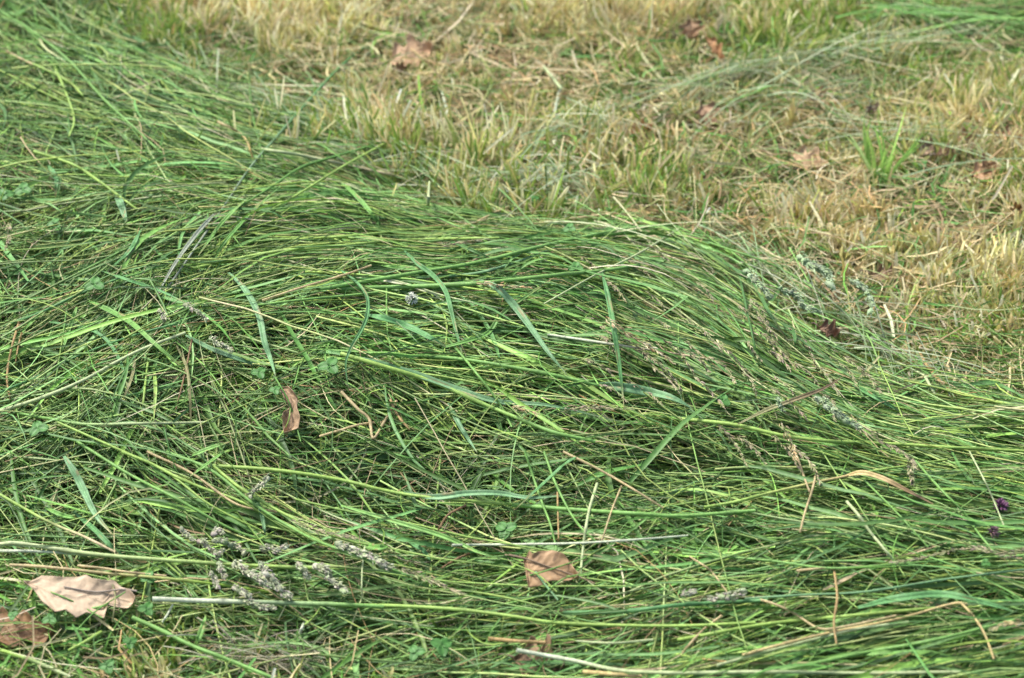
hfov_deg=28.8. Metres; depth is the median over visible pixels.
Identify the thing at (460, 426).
grass leaf
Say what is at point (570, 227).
clover leaf
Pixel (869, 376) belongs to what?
seed spike
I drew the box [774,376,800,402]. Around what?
seed spike
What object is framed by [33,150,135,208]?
grass stalk
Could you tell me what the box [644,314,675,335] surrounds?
seed spike
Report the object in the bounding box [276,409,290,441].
grass stalk
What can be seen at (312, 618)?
grass stalk
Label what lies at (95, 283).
clover leaf
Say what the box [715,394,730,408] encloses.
clover leaf
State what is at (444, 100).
grass stalk
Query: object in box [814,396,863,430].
cocksfoot
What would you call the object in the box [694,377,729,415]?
seed spike
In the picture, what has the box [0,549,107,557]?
grass stalk
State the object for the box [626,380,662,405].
seed spike
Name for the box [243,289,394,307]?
grass stalk
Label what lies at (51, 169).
grass leaf
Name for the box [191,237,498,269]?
grass stalk
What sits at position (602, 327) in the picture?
seed spike
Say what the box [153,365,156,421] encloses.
grass leaf
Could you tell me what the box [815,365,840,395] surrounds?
seed spike
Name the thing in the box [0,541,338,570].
grass stalk
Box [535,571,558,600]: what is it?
grass stalk
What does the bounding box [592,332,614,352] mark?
seed spike
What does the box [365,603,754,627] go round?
grass stalk
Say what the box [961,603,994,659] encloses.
straw
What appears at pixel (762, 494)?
grass stalk
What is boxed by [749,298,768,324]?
seed spike
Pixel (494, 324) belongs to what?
grass leaf
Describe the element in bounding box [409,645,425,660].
clover leaf
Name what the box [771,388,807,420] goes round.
seed spike
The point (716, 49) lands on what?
dead leaf
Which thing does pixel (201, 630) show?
grass leaf
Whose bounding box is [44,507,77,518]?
grass leaf
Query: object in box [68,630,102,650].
grass stalk
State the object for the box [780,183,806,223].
straw tuft
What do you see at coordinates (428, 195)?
grass stalk
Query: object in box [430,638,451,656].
clover leaf
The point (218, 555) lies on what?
cocksfoot
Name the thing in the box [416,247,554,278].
grass stalk
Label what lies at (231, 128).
straw
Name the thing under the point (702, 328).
seed spike
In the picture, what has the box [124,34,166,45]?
grass leaf
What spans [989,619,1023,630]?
seed spike
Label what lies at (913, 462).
seed spike
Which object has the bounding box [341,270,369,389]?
grass leaf
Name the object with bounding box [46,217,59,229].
clover leaf
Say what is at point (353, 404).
straw
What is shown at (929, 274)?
straw tuft
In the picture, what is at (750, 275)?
cocksfoot
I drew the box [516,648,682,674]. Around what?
grass stalk
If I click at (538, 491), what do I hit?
grass stalk
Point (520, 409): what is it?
seed spike
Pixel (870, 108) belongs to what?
dead leaf
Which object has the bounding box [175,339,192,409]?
straw
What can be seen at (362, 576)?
grass stalk
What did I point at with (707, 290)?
seed spike
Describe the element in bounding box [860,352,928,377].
grass stalk
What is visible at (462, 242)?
seed spike
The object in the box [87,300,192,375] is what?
grass leaf
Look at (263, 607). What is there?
cocksfoot
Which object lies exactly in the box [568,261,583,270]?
clover leaf
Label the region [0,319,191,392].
grass stalk
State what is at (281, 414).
grass stalk
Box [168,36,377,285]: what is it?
grass stalk
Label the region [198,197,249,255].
grass leaf
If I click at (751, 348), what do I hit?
seed spike
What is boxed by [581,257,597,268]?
seed spike
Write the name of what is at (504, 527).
clover leaf
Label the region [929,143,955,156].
dead leaf
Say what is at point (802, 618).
straw
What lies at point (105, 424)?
grass stalk
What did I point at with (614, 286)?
seed spike
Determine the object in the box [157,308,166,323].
cocksfoot
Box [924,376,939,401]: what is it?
grass stalk
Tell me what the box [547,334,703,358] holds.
grass stalk
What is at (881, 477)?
grass leaf
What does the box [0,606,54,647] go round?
dead leaf
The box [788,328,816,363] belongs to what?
seed spike
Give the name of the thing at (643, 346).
seed spike
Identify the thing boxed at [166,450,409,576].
grass stalk
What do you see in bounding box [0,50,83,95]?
grass stalk
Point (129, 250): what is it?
grass leaf
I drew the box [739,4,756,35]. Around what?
straw tuft
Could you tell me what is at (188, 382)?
grass leaf
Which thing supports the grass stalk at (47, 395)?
on the mown grass at (836, 534)
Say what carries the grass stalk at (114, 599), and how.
on the mown grass at (836, 534)
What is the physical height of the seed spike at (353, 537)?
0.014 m
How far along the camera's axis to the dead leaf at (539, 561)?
1.96 m
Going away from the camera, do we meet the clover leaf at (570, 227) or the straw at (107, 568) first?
the straw at (107, 568)
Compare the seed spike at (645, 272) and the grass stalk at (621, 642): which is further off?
the seed spike at (645, 272)
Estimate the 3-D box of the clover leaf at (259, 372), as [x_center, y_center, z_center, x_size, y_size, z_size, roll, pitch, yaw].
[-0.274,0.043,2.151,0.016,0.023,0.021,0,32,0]
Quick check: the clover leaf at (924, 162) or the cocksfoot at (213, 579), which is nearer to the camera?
the cocksfoot at (213, 579)
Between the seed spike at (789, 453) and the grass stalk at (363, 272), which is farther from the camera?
the grass stalk at (363, 272)
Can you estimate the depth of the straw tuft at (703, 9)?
3.24 m
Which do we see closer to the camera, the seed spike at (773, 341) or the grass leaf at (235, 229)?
the seed spike at (773, 341)
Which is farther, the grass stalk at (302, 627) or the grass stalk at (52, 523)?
the grass stalk at (52, 523)
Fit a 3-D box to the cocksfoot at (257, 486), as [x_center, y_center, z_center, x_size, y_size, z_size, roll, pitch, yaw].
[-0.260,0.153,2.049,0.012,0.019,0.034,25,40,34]
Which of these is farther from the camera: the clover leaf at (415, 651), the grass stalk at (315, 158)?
the grass stalk at (315, 158)
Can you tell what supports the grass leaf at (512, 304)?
on the mown grass at (836, 534)
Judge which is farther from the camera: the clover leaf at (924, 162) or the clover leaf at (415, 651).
the clover leaf at (924, 162)
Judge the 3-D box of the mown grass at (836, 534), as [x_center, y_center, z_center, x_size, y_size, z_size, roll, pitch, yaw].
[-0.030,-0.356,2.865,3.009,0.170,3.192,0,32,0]
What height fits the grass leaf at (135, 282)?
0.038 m
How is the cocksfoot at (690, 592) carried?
on the mown grass at (836, 534)
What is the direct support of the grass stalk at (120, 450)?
on the mown grass at (836, 534)
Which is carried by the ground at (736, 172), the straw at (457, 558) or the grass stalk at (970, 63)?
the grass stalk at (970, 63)
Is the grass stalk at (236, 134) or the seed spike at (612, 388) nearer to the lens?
the seed spike at (612, 388)
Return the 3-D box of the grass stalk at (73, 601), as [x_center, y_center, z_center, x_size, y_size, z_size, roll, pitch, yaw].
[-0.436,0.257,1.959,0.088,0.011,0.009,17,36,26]
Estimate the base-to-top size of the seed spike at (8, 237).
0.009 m
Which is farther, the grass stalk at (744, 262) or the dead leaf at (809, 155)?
the dead leaf at (809, 155)
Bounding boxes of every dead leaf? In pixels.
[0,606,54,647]
[23,575,136,617]
[280,386,299,435]
[372,33,433,67]
[389,61,406,71]
[498,634,564,677]
[509,550,594,586]
[624,118,652,134]
[678,14,705,39]
[695,97,719,129]
[700,29,724,62]
[777,144,827,171]
[807,85,827,105]
[811,319,839,337]
[860,263,901,286]
[865,101,879,113]
[918,137,933,156]
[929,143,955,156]
[957,127,976,149]
[964,153,996,182]
[989,124,1022,144]
[1005,202,1023,218]
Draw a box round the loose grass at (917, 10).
[135,0,1023,677]
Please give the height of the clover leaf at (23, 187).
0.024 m
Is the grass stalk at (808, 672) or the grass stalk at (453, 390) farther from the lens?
the grass stalk at (453, 390)
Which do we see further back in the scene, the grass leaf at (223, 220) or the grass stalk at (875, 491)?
the grass leaf at (223, 220)
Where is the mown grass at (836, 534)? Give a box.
[0,0,1023,677]
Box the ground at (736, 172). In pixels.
[0,0,1023,677]
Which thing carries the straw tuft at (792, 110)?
on the ground at (736, 172)
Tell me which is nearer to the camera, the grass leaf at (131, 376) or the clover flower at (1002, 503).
the clover flower at (1002, 503)
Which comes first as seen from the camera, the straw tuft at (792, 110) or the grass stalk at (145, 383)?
the grass stalk at (145, 383)
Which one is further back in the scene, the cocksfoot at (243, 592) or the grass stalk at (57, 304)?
the grass stalk at (57, 304)
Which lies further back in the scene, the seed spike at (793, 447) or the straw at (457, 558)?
the seed spike at (793, 447)
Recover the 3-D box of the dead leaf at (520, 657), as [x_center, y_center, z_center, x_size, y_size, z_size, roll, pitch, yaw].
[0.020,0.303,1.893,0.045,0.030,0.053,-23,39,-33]
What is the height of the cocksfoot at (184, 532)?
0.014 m
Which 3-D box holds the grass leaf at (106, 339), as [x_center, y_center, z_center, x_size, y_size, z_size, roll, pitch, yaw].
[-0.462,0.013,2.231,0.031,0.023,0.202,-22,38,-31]
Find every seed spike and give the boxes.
[3,222,11,250]
[293,519,358,539]
[398,567,465,594]
[441,238,490,247]
[475,279,531,288]
[512,403,539,416]
[565,404,634,411]
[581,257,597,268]
[581,358,614,376]
[585,317,622,348]
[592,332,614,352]
[599,384,627,402]
[606,279,626,301]
[606,317,674,364]
[619,336,649,361]
[624,258,650,277]
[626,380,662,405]
[628,239,670,262]
[634,349,674,381]
[637,344,676,364]
[643,290,665,310]
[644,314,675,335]
[646,353,682,392]
[652,367,680,394]
[660,337,695,375]
[683,349,710,372]
[685,341,708,360]
[686,318,716,344]
[687,252,714,272]
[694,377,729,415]
[696,282,713,301]
[707,357,736,383]
[716,342,746,373]
[718,424,748,468]
[737,436,766,464]
[738,306,780,341]
[742,372,756,395]
[745,341,761,361]
[747,326,787,358]
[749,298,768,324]
[749,304,773,339]
[754,327,780,361]
[768,349,790,371]
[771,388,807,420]
[771,435,801,471]
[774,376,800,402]
[779,423,797,460]
[786,443,821,485]
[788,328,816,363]
[791,361,819,386]
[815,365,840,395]
[819,391,837,408]
[829,353,859,390]
[844,356,865,375]
[854,424,918,470]
[857,366,882,393]
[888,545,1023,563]
[906,458,915,485]
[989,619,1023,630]
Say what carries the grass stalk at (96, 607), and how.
on the mown grass at (836, 534)
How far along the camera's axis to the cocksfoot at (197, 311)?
2.19 m
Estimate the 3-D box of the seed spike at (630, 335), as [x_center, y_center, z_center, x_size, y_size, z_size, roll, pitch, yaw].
[0.140,0.002,2.166,0.082,0.044,0.020,7,33,11]
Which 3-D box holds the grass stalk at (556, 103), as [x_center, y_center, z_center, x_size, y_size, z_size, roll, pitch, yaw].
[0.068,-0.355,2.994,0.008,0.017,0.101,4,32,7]
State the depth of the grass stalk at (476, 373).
2.14 m
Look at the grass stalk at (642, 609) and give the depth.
1.90 m
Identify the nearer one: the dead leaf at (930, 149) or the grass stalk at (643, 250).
the grass stalk at (643, 250)
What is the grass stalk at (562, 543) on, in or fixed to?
on the mown grass at (836, 534)
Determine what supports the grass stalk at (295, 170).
on the ground at (736, 172)
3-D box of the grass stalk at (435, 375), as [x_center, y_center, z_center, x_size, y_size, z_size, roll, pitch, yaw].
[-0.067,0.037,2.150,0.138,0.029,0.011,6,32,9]
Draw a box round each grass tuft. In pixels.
[452,9,483,37]
[613,43,640,80]
[844,108,923,186]
[921,44,957,73]
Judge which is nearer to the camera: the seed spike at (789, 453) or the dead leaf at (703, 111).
the seed spike at (789, 453)
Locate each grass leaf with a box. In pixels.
[6,1,37,14]
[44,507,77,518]
[47,165,58,196]
[48,321,129,397]
[55,610,63,629]
[61,307,77,352]
[63,456,113,535]
[73,511,123,554]
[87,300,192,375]
[101,271,185,302]
[104,230,140,273]
[115,193,127,223]
[123,357,135,398]
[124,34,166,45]
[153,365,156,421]
[154,208,219,299]
[176,345,191,424]
[185,335,266,366]
[189,452,223,476]
[192,441,229,455]
[195,615,205,644]
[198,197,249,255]
[214,185,281,257]
[227,272,275,376]
[258,504,265,535]
[335,178,382,226]
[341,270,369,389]
[341,505,505,560]
[358,356,624,422]
[361,543,391,550]
[364,314,448,348]
[381,265,446,269]
[403,490,573,499]
[404,251,464,362]
[410,543,431,561]
[441,277,553,348]
[445,240,496,261]
[447,403,476,451]
[479,280,567,375]
[517,457,575,507]
[597,382,692,408]
[601,272,623,404]
[722,262,787,341]
[738,376,842,424]
[742,320,792,357]
[782,323,796,350]
[846,470,932,503]
[852,385,908,415]
[857,590,1017,612]
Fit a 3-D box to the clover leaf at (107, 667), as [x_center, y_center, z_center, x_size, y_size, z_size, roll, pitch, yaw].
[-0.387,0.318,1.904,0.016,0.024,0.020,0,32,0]
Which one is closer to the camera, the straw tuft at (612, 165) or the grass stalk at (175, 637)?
the grass stalk at (175, 637)
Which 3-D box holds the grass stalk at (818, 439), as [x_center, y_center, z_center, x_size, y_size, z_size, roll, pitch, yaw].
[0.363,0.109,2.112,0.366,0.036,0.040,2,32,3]
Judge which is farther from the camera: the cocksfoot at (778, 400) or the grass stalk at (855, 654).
the cocksfoot at (778, 400)
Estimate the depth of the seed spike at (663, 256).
2.41 m
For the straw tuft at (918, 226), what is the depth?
2.63 m
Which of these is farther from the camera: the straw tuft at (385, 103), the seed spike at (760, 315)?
the straw tuft at (385, 103)
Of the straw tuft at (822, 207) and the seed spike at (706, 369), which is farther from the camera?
the straw tuft at (822, 207)
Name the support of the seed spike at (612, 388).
on the mown grass at (836, 534)
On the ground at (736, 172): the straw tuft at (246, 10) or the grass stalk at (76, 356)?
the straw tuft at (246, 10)
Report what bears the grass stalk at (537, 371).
on the mown grass at (836, 534)
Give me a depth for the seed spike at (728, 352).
2.20 m
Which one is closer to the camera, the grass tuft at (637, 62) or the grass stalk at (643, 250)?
the grass stalk at (643, 250)
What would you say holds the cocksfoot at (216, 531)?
on the mown grass at (836, 534)
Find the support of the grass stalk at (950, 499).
on the mown grass at (836, 534)
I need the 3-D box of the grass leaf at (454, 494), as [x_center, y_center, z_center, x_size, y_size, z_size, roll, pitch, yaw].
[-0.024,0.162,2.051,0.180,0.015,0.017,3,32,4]
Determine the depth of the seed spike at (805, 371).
2.20 m
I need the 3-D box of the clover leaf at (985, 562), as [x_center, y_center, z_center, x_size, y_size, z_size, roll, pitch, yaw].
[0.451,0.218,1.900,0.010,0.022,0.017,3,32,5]
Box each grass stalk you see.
[0,10,162,153]
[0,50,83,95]
[0,274,127,327]
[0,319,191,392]
[0,331,185,411]
[0,493,115,552]
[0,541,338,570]
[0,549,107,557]
[0,648,70,677]
[17,412,212,425]
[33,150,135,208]
[38,604,109,608]
[50,591,102,617]
[54,67,74,137]
[57,421,267,532]
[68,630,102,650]
[76,441,274,543]
[77,592,125,630]
[108,575,115,621]
[121,450,333,545]
[131,615,270,677]
[141,357,149,414]
[152,596,383,608]
[162,604,172,622]
[166,124,427,141]
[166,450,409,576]
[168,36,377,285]
[191,143,378,244]
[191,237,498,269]
[198,112,355,134]
[199,56,274,68]
[212,465,358,544]
[213,464,511,505]
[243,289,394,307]
[245,139,390,225]
[247,55,262,156]
[256,147,408,177]
[269,224,480,238]
[272,409,309,419]
[274,377,300,441]
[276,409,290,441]
[298,621,305,635]
[304,607,320,626]
[319,224,671,290]
[340,351,595,442]
[341,263,640,290]
[360,271,511,310]
[361,546,365,601]
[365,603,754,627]
[387,357,511,390]
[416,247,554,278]
[419,354,646,399]
[426,181,430,205]
[440,87,447,114]
[447,338,512,427]
[451,535,687,545]
[454,398,543,447]
[511,503,754,517]
[512,562,556,591]
[516,557,585,579]
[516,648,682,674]
[524,451,557,550]
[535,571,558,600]
[543,66,562,89]
[543,451,598,543]
[543,571,591,595]
[544,228,678,303]
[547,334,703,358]
[553,85,561,116]
[563,598,767,614]
[576,638,652,643]
[580,482,598,568]
[677,606,934,641]
[680,232,894,344]
[682,417,1023,451]
[682,552,1023,568]
[682,670,959,674]
[703,474,849,508]
[710,242,888,347]
[716,621,908,666]
[739,277,755,348]
[745,569,1023,598]
[767,63,820,99]
[780,618,1023,669]
[821,13,914,26]
[824,16,896,84]
[833,116,968,130]
[845,500,893,560]
[850,458,946,476]
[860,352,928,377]
[863,479,928,546]
[915,460,998,556]
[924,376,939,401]
[954,17,1010,53]
[955,61,1018,66]
[969,451,1005,527]
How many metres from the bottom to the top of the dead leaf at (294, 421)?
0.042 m
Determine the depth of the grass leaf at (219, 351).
2.19 m
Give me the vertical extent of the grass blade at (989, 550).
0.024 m
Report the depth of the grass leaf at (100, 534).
2.03 m
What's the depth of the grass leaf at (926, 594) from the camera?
1.87 m
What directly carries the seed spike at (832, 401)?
on the mown grass at (836, 534)
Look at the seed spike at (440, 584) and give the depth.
1.95 m
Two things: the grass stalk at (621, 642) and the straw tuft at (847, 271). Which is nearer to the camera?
the grass stalk at (621, 642)
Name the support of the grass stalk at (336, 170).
on the ground at (736, 172)
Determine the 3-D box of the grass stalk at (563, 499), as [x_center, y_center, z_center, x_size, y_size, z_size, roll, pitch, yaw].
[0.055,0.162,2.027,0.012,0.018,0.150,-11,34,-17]
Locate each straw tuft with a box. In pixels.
[181,12,198,32]
[201,0,228,30]
[229,0,256,25]
[267,0,295,17]
[328,45,342,71]
[378,99,389,112]
[471,26,483,48]
[495,13,509,39]
[500,83,518,108]
[608,161,624,180]
[669,184,688,210]
[685,0,708,24]
[697,183,717,210]
[703,14,722,41]
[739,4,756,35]
[747,219,773,246]
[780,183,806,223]
[782,98,799,131]
[798,194,818,219]
[814,184,842,225]
[840,256,863,280]
[910,216,934,246]
[918,261,952,285]
[931,216,953,249]
[969,266,985,289]
[1004,262,1023,288]
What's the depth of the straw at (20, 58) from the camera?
2.92 m
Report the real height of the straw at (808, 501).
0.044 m
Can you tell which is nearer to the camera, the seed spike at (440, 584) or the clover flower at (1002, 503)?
the seed spike at (440, 584)
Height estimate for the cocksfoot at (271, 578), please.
0.025 m
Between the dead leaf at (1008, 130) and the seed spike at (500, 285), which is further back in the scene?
the dead leaf at (1008, 130)
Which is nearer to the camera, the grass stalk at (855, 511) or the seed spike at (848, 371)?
the grass stalk at (855, 511)
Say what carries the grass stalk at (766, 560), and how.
on the mown grass at (836, 534)
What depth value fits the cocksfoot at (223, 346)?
2.17 m
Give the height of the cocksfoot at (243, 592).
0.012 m
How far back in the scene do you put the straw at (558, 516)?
2.03 m
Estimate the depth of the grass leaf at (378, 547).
2.00 m
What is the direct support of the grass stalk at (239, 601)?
on the mown grass at (836, 534)
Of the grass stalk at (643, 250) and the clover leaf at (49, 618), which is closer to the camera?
the clover leaf at (49, 618)
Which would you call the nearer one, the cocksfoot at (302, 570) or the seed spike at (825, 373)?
the cocksfoot at (302, 570)
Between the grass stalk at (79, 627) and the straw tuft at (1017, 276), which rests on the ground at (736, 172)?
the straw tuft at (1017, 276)
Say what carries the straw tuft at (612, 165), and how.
on the ground at (736, 172)
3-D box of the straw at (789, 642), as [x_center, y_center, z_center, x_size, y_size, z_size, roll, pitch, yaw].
[0.317,0.266,1.844,0.223,0.019,0.016,-9,33,-14]
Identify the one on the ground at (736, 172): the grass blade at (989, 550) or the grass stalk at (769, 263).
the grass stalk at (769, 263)
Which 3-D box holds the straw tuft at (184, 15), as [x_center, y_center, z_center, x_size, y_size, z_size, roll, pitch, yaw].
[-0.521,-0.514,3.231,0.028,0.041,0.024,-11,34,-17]
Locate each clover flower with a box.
[405,292,418,304]
[987,526,999,537]
[993,498,1008,512]
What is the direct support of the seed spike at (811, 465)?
on the mown grass at (836, 534)
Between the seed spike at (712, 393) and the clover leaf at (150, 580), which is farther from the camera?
the seed spike at (712, 393)
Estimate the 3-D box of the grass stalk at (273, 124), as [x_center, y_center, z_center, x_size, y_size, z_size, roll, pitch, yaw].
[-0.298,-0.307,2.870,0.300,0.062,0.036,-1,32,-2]
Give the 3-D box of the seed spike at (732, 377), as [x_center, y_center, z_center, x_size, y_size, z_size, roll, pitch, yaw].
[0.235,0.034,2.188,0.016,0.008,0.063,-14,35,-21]
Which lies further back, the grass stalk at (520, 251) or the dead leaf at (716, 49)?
the dead leaf at (716, 49)
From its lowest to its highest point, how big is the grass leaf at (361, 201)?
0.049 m
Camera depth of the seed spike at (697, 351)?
2.21 m
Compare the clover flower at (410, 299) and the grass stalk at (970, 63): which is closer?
the clover flower at (410, 299)
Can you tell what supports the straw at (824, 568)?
on the mown grass at (836, 534)
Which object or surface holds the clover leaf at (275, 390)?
on the mown grass at (836, 534)
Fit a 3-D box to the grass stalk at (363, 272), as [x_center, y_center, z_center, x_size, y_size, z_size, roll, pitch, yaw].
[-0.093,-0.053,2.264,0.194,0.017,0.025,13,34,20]
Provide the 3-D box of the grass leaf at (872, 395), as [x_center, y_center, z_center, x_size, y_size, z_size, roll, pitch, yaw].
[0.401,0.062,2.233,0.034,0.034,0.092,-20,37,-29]
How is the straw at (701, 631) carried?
on the mown grass at (836, 534)
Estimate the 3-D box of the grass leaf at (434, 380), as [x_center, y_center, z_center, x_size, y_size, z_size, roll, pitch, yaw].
[-0.028,0.056,2.138,0.312,0.045,0.015,7,33,11]
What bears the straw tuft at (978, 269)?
on the ground at (736, 172)
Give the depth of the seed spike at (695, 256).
2.43 m
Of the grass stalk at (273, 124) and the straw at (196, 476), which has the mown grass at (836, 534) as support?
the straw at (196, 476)
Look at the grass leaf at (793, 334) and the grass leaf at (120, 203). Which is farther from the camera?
the grass leaf at (120, 203)
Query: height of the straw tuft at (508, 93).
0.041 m
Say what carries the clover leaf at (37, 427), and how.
on the mown grass at (836, 534)
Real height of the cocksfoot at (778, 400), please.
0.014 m
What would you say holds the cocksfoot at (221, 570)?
on the mown grass at (836, 534)
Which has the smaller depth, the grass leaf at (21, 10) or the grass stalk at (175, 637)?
the grass stalk at (175, 637)
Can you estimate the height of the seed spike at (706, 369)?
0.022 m
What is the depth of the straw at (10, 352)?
2.25 m
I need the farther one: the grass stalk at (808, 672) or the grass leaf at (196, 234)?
the grass leaf at (196, 234)
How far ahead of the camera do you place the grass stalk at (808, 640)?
1.84 m
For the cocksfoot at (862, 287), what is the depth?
2.41 m
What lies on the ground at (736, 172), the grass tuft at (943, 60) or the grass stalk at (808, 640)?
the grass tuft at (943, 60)
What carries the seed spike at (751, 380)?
on the mown grass at (836, 534)
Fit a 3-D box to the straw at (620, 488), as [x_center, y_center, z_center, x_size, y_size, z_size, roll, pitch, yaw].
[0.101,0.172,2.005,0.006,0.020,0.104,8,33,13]
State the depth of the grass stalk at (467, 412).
2.13 m
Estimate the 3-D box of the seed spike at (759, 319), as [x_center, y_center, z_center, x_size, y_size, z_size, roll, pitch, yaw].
[0.291,-0.018,2.308,0.018,0.016,0.084,-15,35,-23]
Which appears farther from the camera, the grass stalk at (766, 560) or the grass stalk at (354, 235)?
the grass stalk at (354, 235)
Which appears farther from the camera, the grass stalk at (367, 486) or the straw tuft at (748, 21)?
the straw tuft at (748, 21)
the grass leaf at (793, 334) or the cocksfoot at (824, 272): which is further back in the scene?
the cocksfoot at (824, 272)
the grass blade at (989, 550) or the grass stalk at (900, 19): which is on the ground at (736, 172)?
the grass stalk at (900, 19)
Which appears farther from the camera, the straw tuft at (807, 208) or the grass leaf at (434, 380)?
the straw tuft at (807, 208)
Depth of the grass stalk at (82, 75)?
2.89 m
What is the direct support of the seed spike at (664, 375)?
on the mown grass at (836, 534)
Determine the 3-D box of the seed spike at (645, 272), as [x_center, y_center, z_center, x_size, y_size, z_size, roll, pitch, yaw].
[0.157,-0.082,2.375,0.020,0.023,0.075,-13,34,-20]
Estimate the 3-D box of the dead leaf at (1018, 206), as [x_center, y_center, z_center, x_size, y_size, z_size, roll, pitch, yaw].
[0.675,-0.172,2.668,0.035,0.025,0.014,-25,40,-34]
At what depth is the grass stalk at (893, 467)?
2.07 m
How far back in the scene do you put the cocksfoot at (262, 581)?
1.96 m
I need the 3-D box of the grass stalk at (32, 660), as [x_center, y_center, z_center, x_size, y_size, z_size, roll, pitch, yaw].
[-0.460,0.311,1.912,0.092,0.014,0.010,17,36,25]
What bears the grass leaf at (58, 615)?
on the mown grass at (836, 534)
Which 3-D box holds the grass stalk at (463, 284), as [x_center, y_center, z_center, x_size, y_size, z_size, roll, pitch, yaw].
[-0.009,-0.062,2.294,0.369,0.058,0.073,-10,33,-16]
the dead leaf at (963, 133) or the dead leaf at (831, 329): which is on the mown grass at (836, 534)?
the dead leaf at (831, 329)
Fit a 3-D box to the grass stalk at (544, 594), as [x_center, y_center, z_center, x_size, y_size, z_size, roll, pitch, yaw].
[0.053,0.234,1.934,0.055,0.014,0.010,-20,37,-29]
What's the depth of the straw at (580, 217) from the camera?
2.63 m
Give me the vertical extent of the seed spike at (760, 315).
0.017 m
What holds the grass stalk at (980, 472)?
on the mown grass at (836, 534)
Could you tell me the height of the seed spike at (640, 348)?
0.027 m
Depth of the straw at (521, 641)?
1.90 m
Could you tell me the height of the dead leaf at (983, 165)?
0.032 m
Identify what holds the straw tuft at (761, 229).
on the ground at (736, 172)
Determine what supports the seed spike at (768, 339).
on the mown grass at (836, 534)
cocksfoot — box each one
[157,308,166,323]
[179,526,196,541]
[183,302,208,322]
[196,537,217,555]
[207,570,220,589]
[209,336,233,353]
[210,526,224,536]
[211,537,246,556]
[215,548,225,559]
[216,561,227,579]
[231,559,272,588]
[232,584,251,597]
[242,598,276,610]
[247,473,269,498]
[257,561,293,600]
[259,543,290,553]
[295,561,311,580]
[312,562,348,593]
[334,540,396,570]
[681,589,696,596]
[702,588,746,602]
[742,268,773,300]
[775,397,785,411]
[777,285,821,313]
[796,251,835,289]
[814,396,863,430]
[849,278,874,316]
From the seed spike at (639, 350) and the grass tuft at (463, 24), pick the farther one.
the grass tuft at (463, 24)
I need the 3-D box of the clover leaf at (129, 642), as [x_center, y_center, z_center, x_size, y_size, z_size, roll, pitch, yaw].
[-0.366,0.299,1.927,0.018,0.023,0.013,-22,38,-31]
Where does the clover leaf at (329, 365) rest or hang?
on the mown grass at (836, 534)
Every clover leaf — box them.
[0,189,14,203]
[8,611,19,620]
[14,182,31,195]
[29,421,48,436]
[41,612,58,625]
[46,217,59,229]
[84,276,104,292]
[98,659,116,673]
[122,637,139,649]
[137,602,156,616]
[140,570,158,585]
[250,367,265,380]
[269,386,282,399]
[317,357,338,373]
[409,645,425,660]
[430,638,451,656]
[496,522,516,539]
[530,195,538,204]
[562,223,575,236]
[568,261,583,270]
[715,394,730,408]
[916,158,927,169]
[981,558,990,571]
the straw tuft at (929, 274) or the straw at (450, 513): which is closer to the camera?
the straw at (450, 513)
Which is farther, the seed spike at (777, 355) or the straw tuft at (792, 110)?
the straw tuft at (792, 110)
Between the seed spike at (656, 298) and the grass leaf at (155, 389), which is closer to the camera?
the grass leaf at (155, 389)
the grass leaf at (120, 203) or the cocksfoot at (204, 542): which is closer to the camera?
the cocksfoot at (204, 542)
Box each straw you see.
[6,50,50,70]
[6,321,19,399]
[9,563,268,592]
[15,332,22,364]
[77,564,166,576]
[147,451,276,512]
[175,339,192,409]
[217,120,253,159]
[262,265,371,301]
[319,421,382,436]
[340,391,397,438]
[389,399,409,429]
[438,504,466,529]
[441,553,473,568]
[473,206,509,223]
[488,637,545,643]
[533,212,615,223]
[556,492,559,542]
[563,451,663,508]
[582,669,641,677]
[598,485,621,547]
[682,615,722,652]
[689,556,727,591]
[742,602,966,655]
[752,596,896,629]
[796,451,810,493]
[796,566,895,571]
[799,471,817,532]
[833,569,837,643]
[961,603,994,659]
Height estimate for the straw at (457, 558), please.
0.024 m
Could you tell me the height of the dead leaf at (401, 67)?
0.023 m
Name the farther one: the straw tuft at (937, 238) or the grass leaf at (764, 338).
the straw tuft at (937, 238)
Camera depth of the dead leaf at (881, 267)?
2.56 m
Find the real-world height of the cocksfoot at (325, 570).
0.017 m
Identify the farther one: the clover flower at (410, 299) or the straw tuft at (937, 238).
the straw tuft at (937, 238)
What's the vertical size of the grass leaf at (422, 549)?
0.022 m
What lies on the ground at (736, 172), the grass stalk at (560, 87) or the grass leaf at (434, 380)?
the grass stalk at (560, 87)
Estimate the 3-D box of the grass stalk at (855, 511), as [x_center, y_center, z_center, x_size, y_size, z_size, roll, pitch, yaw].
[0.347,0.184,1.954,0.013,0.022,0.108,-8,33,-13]
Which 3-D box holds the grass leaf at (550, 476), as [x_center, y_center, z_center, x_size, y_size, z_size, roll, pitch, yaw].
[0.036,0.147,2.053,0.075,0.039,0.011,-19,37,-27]
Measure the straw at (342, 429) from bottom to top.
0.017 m
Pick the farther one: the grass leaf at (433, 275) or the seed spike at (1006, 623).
the grass leaf at (433, 275)
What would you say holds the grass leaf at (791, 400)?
on the mown grass at (836, 534)

